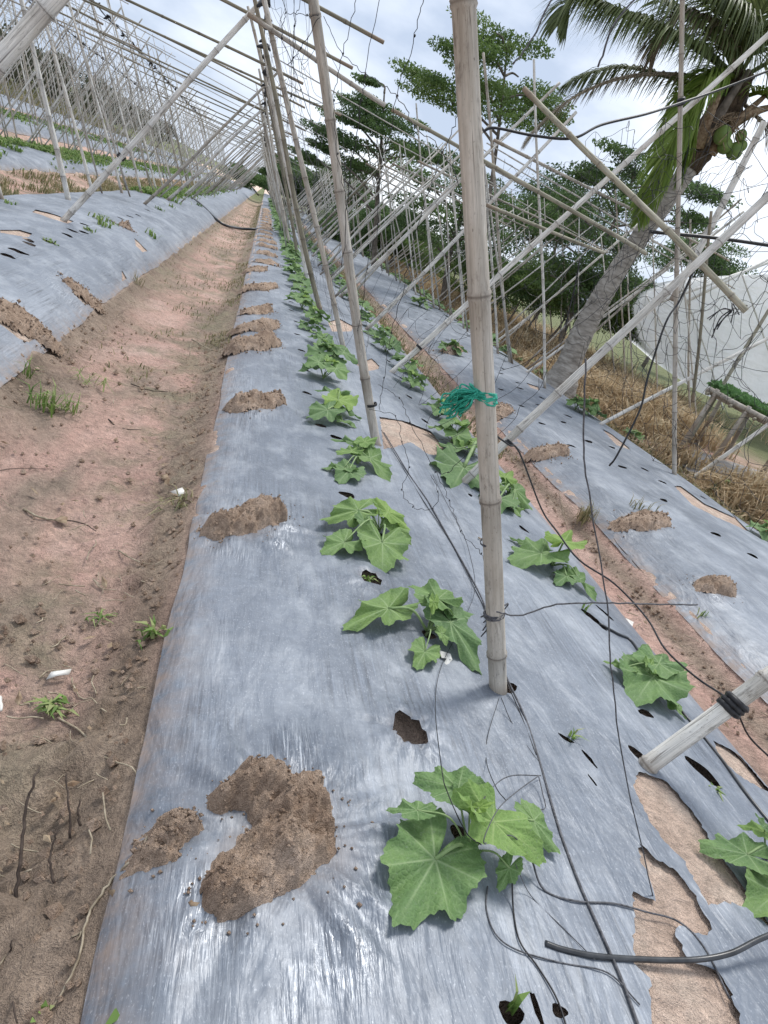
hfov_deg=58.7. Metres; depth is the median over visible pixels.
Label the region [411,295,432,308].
melon plant
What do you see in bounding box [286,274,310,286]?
melon plant
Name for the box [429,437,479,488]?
melon plant
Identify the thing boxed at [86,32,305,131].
bamboo pole
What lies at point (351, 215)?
bamboo pole
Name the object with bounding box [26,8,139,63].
bamboo pole
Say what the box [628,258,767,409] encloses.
greenhouse
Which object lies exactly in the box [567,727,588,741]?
grass tuft
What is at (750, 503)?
dry grass
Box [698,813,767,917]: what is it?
melon plant
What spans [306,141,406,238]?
bamboo pole
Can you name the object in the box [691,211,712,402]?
bamboo pole
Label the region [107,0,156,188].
bamboo pole
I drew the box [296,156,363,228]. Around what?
bamboo pole
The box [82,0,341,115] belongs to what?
bamboo pole
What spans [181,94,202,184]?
bamboo pole
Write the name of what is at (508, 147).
bamboo pole
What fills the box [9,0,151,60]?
bamboo pole
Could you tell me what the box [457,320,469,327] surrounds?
melon plant
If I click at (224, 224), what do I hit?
hose
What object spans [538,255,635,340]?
shrub
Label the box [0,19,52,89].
hedge tree
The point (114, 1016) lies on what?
grass tuft
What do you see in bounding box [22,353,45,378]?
grass tuft
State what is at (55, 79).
hedge tree
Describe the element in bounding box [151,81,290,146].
bamboo pole
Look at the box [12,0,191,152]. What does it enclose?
trellis net
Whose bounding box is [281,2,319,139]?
trellis string
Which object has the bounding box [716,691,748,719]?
tie
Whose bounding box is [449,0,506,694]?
bamboo pole
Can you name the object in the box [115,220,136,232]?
soil clod
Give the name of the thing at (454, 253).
bamboo pole
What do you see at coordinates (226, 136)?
bamboo pole
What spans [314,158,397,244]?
bamboo pole
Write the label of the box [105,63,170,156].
bamboo pole
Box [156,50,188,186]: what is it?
bamboo pole
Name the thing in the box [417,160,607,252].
bamboo pole
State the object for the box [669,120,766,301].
bamboo pole
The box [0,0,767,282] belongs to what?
sky
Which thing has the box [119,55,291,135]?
bamboo pole
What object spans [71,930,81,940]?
twig
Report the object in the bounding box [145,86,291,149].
bamboo pole
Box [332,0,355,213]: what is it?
trellis string
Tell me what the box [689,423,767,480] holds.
bamboo pole
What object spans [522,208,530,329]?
bamboo pole
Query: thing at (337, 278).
melon plant
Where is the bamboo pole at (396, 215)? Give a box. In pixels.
[331,120,494,279]
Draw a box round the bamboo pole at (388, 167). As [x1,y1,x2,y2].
[385,165,511,227]
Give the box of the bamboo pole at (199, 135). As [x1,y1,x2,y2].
[188,91,210,185]
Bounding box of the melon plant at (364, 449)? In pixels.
[323,435,391,483]
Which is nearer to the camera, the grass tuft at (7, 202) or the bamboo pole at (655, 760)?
the bamboo pole at (655, 760)
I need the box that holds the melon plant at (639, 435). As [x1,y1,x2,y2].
[622,427,644,442]
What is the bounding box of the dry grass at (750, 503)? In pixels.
[377,252,767,530]
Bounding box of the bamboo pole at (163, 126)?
[136,86,194,160]
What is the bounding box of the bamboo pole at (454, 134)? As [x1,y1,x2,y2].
[322,130,457,268]
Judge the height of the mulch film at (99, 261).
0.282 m
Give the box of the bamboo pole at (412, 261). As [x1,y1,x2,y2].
[397,245,432,273]
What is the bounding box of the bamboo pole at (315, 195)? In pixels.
[293,159,349,219]
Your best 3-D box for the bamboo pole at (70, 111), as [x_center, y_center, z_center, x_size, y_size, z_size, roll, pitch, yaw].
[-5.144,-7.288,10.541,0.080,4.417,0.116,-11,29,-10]
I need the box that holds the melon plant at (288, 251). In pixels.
[281,248,301,259]
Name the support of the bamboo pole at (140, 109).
on the ground at (30, 972)
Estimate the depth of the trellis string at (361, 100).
2.68 m
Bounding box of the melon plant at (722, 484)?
[710,480,733,493]
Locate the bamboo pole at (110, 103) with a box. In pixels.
[100,45,118,151]
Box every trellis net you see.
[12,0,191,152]
[263,0,368,357]
[362,145,731,448]
[515,162,767,449]
[573,97,767,530]
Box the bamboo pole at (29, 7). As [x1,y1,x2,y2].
[18,0,36,21]
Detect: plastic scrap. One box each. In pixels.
[46,669,70,679]
[170,488,183,495]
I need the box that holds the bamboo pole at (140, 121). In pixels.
[122,89,163,145]
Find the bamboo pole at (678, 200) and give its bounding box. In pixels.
[672,0,684,474]
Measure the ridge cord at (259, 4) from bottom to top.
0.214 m
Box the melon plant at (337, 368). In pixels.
[298,354,351,380]
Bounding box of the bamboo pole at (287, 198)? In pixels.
[260,48,297,251]
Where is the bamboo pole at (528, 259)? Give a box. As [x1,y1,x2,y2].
[456,218,577,319]
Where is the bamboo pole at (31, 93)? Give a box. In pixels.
[12,3,42,144]
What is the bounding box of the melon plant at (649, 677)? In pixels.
[603,644,694,718]
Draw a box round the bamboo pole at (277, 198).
[260,99,281,220]
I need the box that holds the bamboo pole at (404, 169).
[392,163,537,232]
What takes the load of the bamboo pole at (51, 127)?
on the ground at (30, 972)
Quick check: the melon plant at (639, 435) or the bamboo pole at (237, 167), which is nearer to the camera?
the melon plant at (639, 435)
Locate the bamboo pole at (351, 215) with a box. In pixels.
[342,158,357,248]
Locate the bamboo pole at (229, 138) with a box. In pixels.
[198,124,276,160]
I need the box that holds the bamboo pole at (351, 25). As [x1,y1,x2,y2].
[301,0,384,43]
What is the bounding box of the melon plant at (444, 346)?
[438,339,466,355]
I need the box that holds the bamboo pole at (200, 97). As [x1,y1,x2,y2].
[128,65,288,137]
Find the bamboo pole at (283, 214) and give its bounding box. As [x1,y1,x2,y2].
[258,69,289,242]
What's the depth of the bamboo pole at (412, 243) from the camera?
24.21 m
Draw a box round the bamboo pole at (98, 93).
[73,55,126,130]
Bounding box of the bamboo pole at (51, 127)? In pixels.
[19,0,70,199]
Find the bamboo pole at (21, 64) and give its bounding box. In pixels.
[7,0,31,113]
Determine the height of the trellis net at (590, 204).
2.404 m
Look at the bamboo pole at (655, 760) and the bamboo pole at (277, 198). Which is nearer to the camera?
the bamboo pole at (655, 760)
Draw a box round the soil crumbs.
[0,311,767,1023]
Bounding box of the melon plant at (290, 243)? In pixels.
[282,241,299,248]
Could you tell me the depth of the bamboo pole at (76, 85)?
23.01 m
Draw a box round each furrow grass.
[0,167,209,195]
[67,201,260,381]
[303,227,520,461]
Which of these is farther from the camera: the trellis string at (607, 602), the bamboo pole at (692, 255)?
the bamboo pole at (692, 255)
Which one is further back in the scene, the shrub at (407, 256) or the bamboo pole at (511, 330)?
the shrub at (407, 256)
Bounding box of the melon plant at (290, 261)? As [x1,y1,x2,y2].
[283,258,301,266]
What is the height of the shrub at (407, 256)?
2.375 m
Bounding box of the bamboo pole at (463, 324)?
[448,138,464,328]
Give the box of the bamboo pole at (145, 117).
[122,80,172,150]
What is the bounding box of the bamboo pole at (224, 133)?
[192,119,277,157]
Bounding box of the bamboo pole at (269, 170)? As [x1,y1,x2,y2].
[257,116,280,218]
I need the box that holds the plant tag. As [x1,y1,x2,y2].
[440,651,451,664]
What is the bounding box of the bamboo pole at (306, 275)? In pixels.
[263,49,308,279]
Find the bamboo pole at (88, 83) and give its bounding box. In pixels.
[60,48,112,125]
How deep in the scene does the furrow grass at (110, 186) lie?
13.11 m
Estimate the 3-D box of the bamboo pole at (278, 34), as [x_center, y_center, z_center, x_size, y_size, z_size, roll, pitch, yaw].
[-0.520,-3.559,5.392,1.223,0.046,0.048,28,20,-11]
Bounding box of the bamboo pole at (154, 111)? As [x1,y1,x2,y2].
[132,23,171,185]
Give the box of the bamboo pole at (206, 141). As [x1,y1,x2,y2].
[198,109,214,181]
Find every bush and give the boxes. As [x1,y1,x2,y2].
[219,162,265,195]
[244,170,269,194]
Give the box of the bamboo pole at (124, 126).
[90,1,141,192]
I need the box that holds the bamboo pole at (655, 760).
[639,666,767,775]
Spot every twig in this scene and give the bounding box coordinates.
[0,468,37,470]
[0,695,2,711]
[12,1001,17,1023]
[13,767,40,897]
[22,508,54,520]
[48,830,58,883]
[49,836,147,1008]
[57,717,135,773]
[65,774,71,838]
[67,520,95,530]
[71,677,90,699]
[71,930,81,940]
[77,799,81,825]
[93,579,115,589]
[118,550,162,564]
[132,384,167,391]
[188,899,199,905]
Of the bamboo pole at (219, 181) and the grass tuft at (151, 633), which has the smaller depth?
the grass tuft at (151, 633)
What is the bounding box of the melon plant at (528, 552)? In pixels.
[507,530,596,600]
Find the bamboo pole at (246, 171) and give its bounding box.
[225,144,275,190]
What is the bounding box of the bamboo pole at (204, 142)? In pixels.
[195,108,213,183]
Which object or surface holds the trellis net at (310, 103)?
attached to the bamboo pole at (260, 59)
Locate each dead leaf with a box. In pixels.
[54,516,67,523]
[107,889,114,896]
[160,473,168,479]
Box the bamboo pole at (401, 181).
[366,163,456,210]
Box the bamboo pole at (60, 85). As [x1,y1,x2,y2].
[38,41,87,121]
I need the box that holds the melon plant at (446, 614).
[342,578,481,674]
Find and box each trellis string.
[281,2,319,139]
[323,16,461,189]
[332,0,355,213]
[341,0,379,267]
[357,0,423,330]
[369,385,482,555]
[379,116,456,408]
[433,476,481,844]
[473,774,540,812]
[483,775,538,843]
[485,886,639,1004]
[486,699,505,799]
[496,359,697,895]
[501,698,537,759]
[511,883,565,1023]
[512,0,634,66]
[515,864,594,959]
[532,863,729,998]
[538,777,545,809]
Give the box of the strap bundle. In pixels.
[707,303,747,337]
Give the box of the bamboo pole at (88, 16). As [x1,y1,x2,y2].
[65,4,103,24]
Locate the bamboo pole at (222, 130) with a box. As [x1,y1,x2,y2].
[183,113,276,154]
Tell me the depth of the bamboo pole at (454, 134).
13.86 m
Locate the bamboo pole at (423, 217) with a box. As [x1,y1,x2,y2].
[339,82,560,297]
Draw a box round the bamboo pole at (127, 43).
[31,0,138,49]
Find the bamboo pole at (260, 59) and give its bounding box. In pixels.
[246,6,289,192]
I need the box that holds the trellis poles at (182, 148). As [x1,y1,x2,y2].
[0,0,734,415]
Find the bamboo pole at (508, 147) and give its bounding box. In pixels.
[493,138,729,261]
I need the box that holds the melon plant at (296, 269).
[282,264,302,275]
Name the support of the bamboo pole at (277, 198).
on the ground at (30, 972)
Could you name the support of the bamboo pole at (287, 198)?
on the ground at (30, 972)
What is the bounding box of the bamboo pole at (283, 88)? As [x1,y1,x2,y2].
[262,0,345,346]
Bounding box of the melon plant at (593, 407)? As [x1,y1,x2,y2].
[573,396,606,418]
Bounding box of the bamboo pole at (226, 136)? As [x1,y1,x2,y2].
[187,118,278,160]
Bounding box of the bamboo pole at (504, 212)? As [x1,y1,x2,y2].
[486,203,604,253]
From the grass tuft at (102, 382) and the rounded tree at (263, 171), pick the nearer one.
the grass tuft at (102, 382)
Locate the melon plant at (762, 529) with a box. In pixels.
[746,519,767,540]
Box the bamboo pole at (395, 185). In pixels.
[366,170,418,198]
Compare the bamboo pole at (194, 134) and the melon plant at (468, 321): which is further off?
the bamboo pole at (194, 134)
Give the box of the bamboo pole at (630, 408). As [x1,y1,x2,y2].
[599,337,767,424]
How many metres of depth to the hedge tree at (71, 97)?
68.95 m
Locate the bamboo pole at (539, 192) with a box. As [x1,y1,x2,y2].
[391,108,647,255]
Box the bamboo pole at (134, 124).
[129,87,140,161]
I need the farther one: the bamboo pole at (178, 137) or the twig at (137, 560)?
the bamboo pole at (178, 137)
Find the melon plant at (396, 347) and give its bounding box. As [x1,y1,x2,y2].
[371,334,404,352]
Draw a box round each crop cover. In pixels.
[0,107,200,180]
[123,185,236,203]
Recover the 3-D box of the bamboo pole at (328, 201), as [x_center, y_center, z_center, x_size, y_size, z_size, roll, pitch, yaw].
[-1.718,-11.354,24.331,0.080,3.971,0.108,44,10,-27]
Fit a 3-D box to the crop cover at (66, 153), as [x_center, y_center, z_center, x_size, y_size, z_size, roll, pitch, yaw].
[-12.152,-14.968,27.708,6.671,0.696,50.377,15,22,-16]
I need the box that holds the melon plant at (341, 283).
[334,279,345,285]
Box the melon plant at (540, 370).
[534,366,547,374]
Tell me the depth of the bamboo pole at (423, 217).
9.91 m
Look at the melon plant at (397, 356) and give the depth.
6.57 m
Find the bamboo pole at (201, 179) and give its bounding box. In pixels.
[184,119,270,194]
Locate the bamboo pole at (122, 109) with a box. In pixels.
[92,52,161,153]
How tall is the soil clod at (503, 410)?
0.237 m
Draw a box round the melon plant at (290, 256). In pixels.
[285,254,297,262]
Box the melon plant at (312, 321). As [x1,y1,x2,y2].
[297,317,325,332]
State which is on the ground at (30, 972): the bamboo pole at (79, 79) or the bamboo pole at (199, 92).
the bamboo pole at (79, 79)
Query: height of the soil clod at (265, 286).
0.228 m
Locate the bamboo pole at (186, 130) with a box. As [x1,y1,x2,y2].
[173,68,197,181]
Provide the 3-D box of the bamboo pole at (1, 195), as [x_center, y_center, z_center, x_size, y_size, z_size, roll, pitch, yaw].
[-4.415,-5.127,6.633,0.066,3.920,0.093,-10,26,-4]
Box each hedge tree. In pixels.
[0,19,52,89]
[0,20,39,72]
[0,26,53,89]
[37,49,86,106]
[38,48,106,109]
[71,76,119,117]
[79,68,124,117]
[102,87,138,123]
[122,109,149,130]
[133,104,157,136]
[146,121,172,141]
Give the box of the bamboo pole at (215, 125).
[172,105,275,153]
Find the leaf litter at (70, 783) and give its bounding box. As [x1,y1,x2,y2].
[0,295,729,893]
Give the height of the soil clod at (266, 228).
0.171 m
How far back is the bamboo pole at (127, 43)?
15.82 m
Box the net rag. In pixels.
[438,383,497,418]
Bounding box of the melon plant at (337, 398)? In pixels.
[306,386,362,427]
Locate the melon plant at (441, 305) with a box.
[431,299,445,308]
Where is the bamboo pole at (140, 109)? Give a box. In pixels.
[135,75,147,149]
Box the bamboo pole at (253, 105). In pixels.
[59,12,286,121]
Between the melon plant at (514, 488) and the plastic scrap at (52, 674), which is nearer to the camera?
the plastic scrap at (52, 674)
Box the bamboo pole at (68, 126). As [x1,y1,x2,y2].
[58,19,141,141]
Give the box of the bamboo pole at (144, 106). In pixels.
[121,9,162,184]
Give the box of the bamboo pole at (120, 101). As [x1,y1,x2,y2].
[114,64,131,159]
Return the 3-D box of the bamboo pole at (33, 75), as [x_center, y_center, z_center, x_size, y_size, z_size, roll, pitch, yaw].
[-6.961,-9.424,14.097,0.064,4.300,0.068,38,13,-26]
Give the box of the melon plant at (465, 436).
[427,418,472,447]
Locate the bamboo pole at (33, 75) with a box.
[0,1,84,123]
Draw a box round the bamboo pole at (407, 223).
[399,146,416,294]
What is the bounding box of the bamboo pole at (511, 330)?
[493,225,636,343]
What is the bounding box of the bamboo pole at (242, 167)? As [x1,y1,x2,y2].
[216,149,263,190]
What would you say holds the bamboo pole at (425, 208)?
on the ground at (30, 972)
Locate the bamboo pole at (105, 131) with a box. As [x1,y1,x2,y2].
[68,1,122,192]
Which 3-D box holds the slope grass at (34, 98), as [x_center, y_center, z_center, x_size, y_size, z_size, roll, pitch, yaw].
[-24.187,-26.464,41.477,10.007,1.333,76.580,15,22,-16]
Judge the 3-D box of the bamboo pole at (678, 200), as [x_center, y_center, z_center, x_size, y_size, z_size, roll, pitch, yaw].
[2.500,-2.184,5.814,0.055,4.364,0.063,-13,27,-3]
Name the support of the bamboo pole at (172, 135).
on the ground at (30, 972)
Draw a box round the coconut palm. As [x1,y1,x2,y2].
[521,0,767,398]
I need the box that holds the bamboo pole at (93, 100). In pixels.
[77,16,103,154]
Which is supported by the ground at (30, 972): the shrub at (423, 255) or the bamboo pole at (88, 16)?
the shrub at (423, 255)
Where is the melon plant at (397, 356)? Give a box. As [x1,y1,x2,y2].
[389,352,422,373]
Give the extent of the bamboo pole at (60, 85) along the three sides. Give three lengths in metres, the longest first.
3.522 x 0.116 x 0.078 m
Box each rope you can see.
[381,430,536,754]
[384,433,638,1023]
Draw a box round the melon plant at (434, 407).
[422,395,457,419]
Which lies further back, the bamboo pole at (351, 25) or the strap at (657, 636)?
the bamboo pole at (351, 25)
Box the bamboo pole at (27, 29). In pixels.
[0,0,69,76]
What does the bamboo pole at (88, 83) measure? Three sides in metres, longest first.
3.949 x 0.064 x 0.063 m
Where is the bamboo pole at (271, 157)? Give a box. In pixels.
[260,106,289,236]
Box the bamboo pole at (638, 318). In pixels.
[462,191,767,483]
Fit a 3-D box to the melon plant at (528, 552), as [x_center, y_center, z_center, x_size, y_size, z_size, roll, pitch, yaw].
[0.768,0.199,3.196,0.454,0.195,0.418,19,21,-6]
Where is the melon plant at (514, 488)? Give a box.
[479,470,532,516]
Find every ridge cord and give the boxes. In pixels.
[29,1,143,90]
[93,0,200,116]
[256,0,271,146]
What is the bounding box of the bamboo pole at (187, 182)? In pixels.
[166,95,278,200]
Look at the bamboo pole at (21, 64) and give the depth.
26.00 m
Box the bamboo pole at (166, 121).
[146,44,182,184]
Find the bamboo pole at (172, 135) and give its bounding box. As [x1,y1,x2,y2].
[151,105,195,163]
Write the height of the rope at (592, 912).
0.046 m
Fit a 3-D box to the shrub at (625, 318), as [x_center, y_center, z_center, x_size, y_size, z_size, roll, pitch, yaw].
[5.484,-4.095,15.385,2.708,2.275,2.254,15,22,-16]
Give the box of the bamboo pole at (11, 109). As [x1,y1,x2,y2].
[3,75,17,137]
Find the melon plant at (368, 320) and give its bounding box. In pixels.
[360,314,377,327]
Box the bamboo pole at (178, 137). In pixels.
[156,101,205,165]
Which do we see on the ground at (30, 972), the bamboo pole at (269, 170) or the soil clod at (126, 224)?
the bamboo pole at (269, 170)
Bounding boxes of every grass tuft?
[4,198,17,204]
[15,377,87,417]
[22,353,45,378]
[24,693,78,719]
[30,1000,53,1022]
[42,237,58,245]
[45,385,88,415]
[65,366,121,392]
[80,609,116,626]
[83,226,95,232]
[88,212,113,221]
[96,216,114,228]
[106,1008,119,1023]
[132,269,145,286]
[134,615,172,648]
[139,481,215,520]
[145,227,165,240]
[361,575,378,581]
[505,975,529,1015]
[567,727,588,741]
[573,500,604,526]
[581,603,592,612]
[629,494,664,510]
[696,606,708,617]
[708,782,726,801]
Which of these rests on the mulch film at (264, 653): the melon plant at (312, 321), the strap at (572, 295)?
the melon plant at (312, 321)
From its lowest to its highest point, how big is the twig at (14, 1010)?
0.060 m
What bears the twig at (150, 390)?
on the ground at (30, 972)
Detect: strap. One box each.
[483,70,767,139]
[497,436,767,755]
[565,259,579,331]
[609,272,693,465]
[649,230,767,246]
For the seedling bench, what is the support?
on the ground at (30, 972)
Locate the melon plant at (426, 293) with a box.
[417,289,431,297]
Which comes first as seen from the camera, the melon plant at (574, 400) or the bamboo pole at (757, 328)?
the melon plant at (574, 400)
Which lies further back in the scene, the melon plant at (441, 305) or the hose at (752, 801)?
the melon plant at (441, 305)
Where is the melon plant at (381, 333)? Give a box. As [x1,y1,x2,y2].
[363,324,395,339]
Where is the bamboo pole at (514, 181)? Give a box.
[458,149,644,249]
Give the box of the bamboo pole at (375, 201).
[366,138,387,272]
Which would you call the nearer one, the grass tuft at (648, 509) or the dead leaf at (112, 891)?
the dead leaf at (112, 891)
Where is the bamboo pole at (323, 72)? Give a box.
[308,0,381,445]
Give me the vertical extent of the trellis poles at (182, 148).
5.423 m
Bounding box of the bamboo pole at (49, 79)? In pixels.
[32,40,77,104]
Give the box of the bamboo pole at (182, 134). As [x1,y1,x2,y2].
[166,70,194,184]
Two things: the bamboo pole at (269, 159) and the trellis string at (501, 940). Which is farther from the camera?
the bamboo pole at (269, 159)
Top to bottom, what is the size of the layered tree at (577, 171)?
4.427 m
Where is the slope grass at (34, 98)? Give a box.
[0,80,147,144]
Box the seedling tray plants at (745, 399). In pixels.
[707,379,767,415]
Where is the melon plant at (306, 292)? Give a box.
[295,289,315,304]
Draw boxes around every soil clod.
[0,297,70,363]
[56,271,107,314]
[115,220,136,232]
[119,806,203,892]
[183,754,373,934]
[194,493,303,547]
[220,329,283,357]
[220,389,286,417]
[226,317,282,335]
[235,281,278,295]
[238,303,275,314]
[241,265,269,273]
[251,258,281,267]
[253,249,280,258]
[254,238,276,244]
[257,234,273,239]
[258,226,273,231]
[258,230,272,234]
[258,242,277,250]
[432,342,468,358]
[470,401,516,420]
[515,441,577,464]
[606,509,674,536]
[679,574,742,602]
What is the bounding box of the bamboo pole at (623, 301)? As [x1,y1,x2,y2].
[526,211,743,372]
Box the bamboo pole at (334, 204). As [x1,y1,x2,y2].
[304,152,385,235]
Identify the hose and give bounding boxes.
[190,195,271,229]
[545,932,767,963]
[598,622,767,821]
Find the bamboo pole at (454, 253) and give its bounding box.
[420,208,505,283]
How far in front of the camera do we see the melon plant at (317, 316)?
7.19 m
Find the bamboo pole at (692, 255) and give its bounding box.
[522,86,748,312]
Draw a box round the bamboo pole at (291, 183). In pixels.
[253,0,321,309]
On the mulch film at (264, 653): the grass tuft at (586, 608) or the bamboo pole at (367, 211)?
the grass tuft at (586, 608)
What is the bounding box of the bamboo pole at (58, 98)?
[27,6,121,141]
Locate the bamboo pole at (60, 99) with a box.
[48,25,69,147]
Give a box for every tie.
[367,402,376,407]
[480,603,508,636]
[677,96,685,106]
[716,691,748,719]
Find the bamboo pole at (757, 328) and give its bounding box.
[688,309,767,441]
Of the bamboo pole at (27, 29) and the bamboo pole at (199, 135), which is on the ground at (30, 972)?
the bamboo pole at (199, 135)
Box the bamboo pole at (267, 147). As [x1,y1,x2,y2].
[256,88,279,203]
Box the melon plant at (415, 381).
[397,367,428,390]
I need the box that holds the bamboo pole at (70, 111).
[45,25,91,186]
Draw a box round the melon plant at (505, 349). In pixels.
[493,344,517,354]
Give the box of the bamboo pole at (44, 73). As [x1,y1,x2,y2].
[36,39,55,121]
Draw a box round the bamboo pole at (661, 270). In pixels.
[540,198,741,379]
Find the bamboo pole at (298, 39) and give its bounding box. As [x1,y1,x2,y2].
[220,0,352,69]
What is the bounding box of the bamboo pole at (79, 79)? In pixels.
[68,30,88,124]
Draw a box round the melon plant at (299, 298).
[283,291,315,308]
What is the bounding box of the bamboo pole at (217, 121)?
[162,96,293,155]
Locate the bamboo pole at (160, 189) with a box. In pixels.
[143,73,276,204]
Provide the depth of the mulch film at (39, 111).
35.51 m
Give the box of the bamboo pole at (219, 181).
[205,128,271,193]
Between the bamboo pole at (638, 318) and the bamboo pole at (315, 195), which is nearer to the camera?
the bamboo pole at (638, 318)
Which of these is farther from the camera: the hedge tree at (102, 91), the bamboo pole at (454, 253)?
the hedge tree at (102, 91)
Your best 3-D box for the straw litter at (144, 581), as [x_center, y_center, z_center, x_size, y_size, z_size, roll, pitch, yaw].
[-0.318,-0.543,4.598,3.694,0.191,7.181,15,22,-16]
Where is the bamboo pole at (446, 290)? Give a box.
[436,204,547,299]
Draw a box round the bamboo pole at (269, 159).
[265,138,280,217]
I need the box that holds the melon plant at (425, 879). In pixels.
[380,765,560,930]
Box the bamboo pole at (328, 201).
[297,156,372,232]
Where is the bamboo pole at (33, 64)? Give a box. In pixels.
[10,18,65,98]
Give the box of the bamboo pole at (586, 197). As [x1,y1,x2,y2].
[389,32,767,373]
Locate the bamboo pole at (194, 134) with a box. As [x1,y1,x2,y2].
[183,81,204,182]
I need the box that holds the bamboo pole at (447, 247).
[365,111,576,329]
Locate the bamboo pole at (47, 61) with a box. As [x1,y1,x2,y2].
[13,7,82,113]
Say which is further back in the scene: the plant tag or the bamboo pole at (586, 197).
the bamboo pole at (586, 197)
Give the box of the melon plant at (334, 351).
[304,339,357,363]
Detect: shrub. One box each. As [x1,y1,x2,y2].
[385,209,437,267]
[400,229,455,278]
[421,229,467,294]
[449,244,524,305]
[488,252,564,321]
[489,253,539,313]
[511,243,590,326]
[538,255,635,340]
[549,256,652,340]
[582,286,658,344]
[601,276,656,359]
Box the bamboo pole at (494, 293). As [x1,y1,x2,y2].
[482,138,498,353]
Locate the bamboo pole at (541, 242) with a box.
[533,59,545,388]
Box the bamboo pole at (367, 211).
[361,174,372,241]
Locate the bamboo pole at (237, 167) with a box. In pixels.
[211,134,273,191]
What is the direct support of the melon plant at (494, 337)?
on the mulch film at (690, 545)
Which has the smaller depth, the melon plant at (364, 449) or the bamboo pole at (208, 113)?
the melon plant at (364, 449)
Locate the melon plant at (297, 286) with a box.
[291,283,312,293]
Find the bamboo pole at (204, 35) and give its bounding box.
[125,0,303,84]
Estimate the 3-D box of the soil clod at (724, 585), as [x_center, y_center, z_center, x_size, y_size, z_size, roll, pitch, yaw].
[1.819,0.407,3.760,0.374,0.161,0.305,4,27,-38]
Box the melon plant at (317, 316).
[300,305,331,324]
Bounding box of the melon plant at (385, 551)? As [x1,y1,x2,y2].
[320,496,411,572]
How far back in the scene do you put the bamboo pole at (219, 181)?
25.54 m
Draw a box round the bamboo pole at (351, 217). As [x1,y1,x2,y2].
[312,156,414,256]
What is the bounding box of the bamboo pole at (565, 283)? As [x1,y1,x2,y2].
[560,215,570,329]
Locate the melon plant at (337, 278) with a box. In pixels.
[334,274,346,283]
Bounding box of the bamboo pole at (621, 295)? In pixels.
[615,190,625,387]
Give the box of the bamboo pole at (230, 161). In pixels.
[196,124,271,192]
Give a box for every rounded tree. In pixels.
[256,154,310,213]
[272,163,332,221]
[302,163,375,208]
[309,202,390,257]
[348,197,432,265]
[491,191,586,312]
[513,170,622,322]
[642,236,758,366]
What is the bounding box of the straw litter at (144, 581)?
[0,291,767,965]
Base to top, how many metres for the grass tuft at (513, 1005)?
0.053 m
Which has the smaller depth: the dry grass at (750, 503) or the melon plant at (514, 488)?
the melon plant at (514, 488)
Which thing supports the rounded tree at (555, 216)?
on the ground at (30, 972)
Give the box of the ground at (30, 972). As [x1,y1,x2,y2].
[0,68,767,1023]
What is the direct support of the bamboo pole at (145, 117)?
on the ground at (30, 972)
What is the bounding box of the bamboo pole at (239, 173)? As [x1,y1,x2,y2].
[219,154,261,190]
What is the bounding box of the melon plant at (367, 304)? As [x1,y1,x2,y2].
[358,298,375,312]
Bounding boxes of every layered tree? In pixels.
[288,72,460,267]
[381,146,527,303]
[387,5,576,229]
[528,136,742,343]
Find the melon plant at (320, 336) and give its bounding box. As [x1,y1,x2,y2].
[307,329,333,345]
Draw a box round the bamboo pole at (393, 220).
[382,140,400,282]
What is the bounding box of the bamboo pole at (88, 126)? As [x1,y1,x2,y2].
[73,36,149,150]
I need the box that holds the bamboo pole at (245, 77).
[89,0,304,108]
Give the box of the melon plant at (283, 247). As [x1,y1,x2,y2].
[279,243,294,250]
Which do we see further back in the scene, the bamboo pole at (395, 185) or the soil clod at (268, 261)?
the bamboo pole at (395, 185)
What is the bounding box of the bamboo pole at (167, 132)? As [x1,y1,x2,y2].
[145,92,196,162]
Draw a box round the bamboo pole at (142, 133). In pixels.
[60,0,259,221]
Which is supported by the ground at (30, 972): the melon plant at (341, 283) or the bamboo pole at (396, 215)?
the bamboo pole at (396, 215)
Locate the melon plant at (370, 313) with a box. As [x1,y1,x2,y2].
[360,307,375,318]
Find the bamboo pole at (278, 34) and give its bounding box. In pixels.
[247,12,385,106]
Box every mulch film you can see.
[0,94,195,164]
[0,113,209,172]
[0,144,232,182]
[0,187,256,386]
[80,193,767,1023]
[291,204,767,703]
[682,450,767,479]
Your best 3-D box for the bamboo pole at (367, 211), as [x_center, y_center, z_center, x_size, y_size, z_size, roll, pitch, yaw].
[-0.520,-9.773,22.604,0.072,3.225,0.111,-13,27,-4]
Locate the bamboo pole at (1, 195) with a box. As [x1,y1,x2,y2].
[0,187,4,199]
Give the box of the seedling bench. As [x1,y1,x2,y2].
[677,387,767,475]
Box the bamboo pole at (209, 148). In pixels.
[200,110,218,185]
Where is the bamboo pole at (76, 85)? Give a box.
[63,21,88,151]
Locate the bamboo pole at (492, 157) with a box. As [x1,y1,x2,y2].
[482,52,510,362]
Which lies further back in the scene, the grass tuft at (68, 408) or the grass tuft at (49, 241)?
the grass tuft at (49, 241)
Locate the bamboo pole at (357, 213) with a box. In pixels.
[349,137,363,256]
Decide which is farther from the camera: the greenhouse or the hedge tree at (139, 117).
the hedge tree at (139, 117)
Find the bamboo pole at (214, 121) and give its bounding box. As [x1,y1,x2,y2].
[155,93,276,150]
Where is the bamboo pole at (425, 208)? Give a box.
[415,103,434,307]
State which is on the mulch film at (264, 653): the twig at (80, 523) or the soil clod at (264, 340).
the soil clod at (264, 340)
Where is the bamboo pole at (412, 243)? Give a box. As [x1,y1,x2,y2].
[390,203,452,263]
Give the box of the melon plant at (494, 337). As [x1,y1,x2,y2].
[492,333,499,342]
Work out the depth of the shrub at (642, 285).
16.58 m

